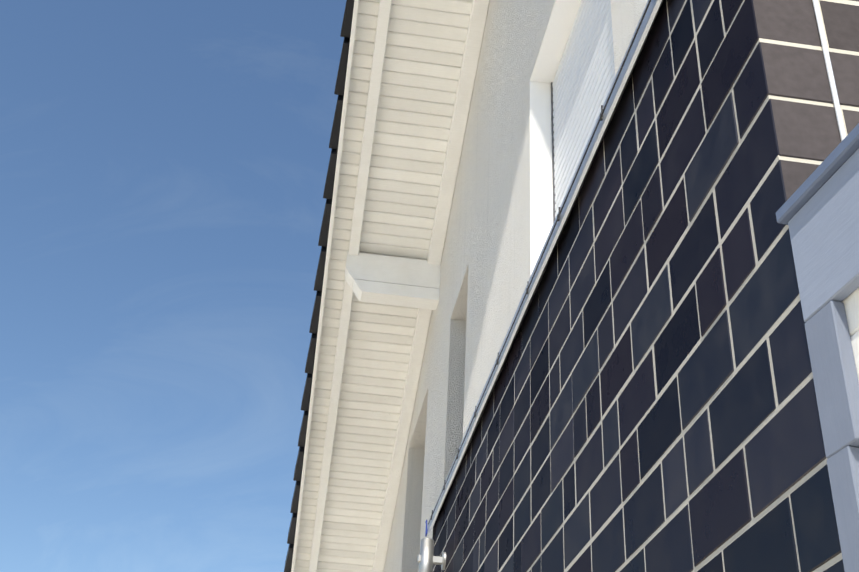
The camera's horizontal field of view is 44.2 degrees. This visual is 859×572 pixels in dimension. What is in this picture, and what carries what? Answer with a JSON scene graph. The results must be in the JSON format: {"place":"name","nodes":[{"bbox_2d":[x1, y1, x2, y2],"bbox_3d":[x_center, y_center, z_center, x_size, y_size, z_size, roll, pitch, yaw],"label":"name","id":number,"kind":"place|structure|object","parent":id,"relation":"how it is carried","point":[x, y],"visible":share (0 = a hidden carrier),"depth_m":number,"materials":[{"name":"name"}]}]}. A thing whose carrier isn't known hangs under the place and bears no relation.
{"place":"outdoors","nodes":[
{"label":"outdoors","id":0,"kind":"place"},
{"bbox_2d":[0,0,345,571],"label":"sky","id":1,"kind":"structure","parent":0,"point":[164,164],"materials":[{"name":"blue"}]},
{"bbox_2d":[804,300,858,571],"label":"timber post casing","id":2,"kind":"object","parent":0,"point":[834,371],"visible":1,"depth_m":1.36,"materials":[{"name":"grey wood"}]},
{"bbox_2d":[788,148,858,321],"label":"grey timber beam","id":3,"kind":"structure","parent":2,"relation":"on","point":[823,223],"depth_m":1.45,"materials":[{"name":"grey wood"}]},
{"bbox_2d":[776,123,858,224],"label":"timber frame cover board","id":4,"kind":"object","parent":3,"relation":"on","point":[833,162],"visible":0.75,"depth_m":1.48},
{"label":"ground","id":5,"kind":"structure","parent":0,"visible":0},
{"bbox_2d":[383,0,647,571],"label":"wall","id":6,"kind":"structure","parent":5,"relation":"on","point":[485,272],"depth_m":5.41,"materials":[{"name":"white paint"}]},
{"bbox_2d":[345,251,440,309],"bbox_3d":[-0.226,-0.032,7.007,0.677,0.296,0.130,7,-32,-5],"label":"purlin","id":7,"kind":"object","parent":6,"relation":"attached to","point":[391,280],"visible":0.77,"depth_m":6.95,"materials":[{"name":"white wood"}]},
{"bbox_2d":[291,0,489,571],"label":"verge rafters","id":8,"kind":"object","parent":7,"relation":"on","point":[473,42],"visible":1,"depth_m":6.94,"materials":[{"name":"white wood"}]},
{"bbox_2d":[284,0,353,571],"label":"verge tiles","id":9,"kind":"object","parent":8,"relation":"on","point":[335,131],"visible":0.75,"depth_m":7.14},
{"bbox_2d":[294,0,472,571],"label":"soffit boards","id":10,"kind":"object","parent":8,"relation":"attached to","point":[425,46],"visible":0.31,"depth_m":7.01,"materials":[{"name":"paint"}]},
{"bbox_2d":[551,82,555,222],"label":"shutter rails","id":11,"kind":"object","parent":6,"relation":"attached to","point":[553,155],"visible":0.12,"depth_m":4.16,"materials":[{"name":"grey metal"}]},
{"bbox_2d":[552,0,614,218],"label":"roller shutter","id":12,"kind":"object","parent":11,"relation":"attached to","point":[584,78],"visible":0.42,"depth_m":3.82,"materials":[{"name":"white"}]},
{"bbox_2d":[530,0,580,273],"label":"window reveal linings","id":13,"kind":"object","parent":6,"relation":"attached to","point":[559,27],"depth_m":4.13,"materials":[{"name":"white paint"}]},
{"bbox_2d":[433,0,858,571],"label":"grout","id":14,"kind":"object","parent":5,"relation":"on","point":[786,494],"visible":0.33,"depth_m":2.03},
{"bbox_2d":[427,0,662,535],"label":"zinc capping","id":15,"kind":"object","parent":14,"relation":"on","point":[653,9],"visible":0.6,"depth_m":3.04,"materials":[{"name":"grey metal"}]},
{"bbox_2d":[431,105,602,519],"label":"cable clips","id":16,"kind":"object","parent":15,"relation":"attached to","point":[601,119],"visible":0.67,"depth_m":3.38,"materials":[{"name":"black"}]},
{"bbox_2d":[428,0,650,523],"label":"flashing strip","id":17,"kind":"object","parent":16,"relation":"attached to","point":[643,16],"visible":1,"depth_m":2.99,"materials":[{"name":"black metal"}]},
{"bbox_2d":[432,0,858,571],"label":"clinker bricks","id":18,"kind":"object","parent":14,"relation":"attached to","point":[784,449],"visible":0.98,"depth_m":2.01,"materials":[{"name":"black brick"}]},
{"bbox_2d":[417,552,445,569],"bbox_3d":[0.009,1.240,4.788,0.125,0.080,0.080,7,-32,-5],"label":"pipe bracket","id":19,"kind":"object","parent":18,"relation":"attached to","point":[439,560],"depth_m":4.78,"materials":[{"name":"silver metal"}]},
{"bbox_2d":[419,538,433,571],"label":"cylinder wall light","id":20,"kind":"object","parent":19,"relation":"attached to","point":[426,553],"depth_m":4.77,"materials":[{"name":"silver metal"}]},
{"bbox_2d":[812,0,845,141],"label":"cable on brown face","id":21,"kind":"object","parent":14,"relation":"attached to","point":[830,72],"visible":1,"depth_m":1.74},
{"bbox_2d":[842,287,858,379],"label":"white timber frame","id":22,"kind":"object","parent":5,"relation":"on","point":[851,302],"depth_m":1.39,"materials":[{"name":"white wood"}]}
]}

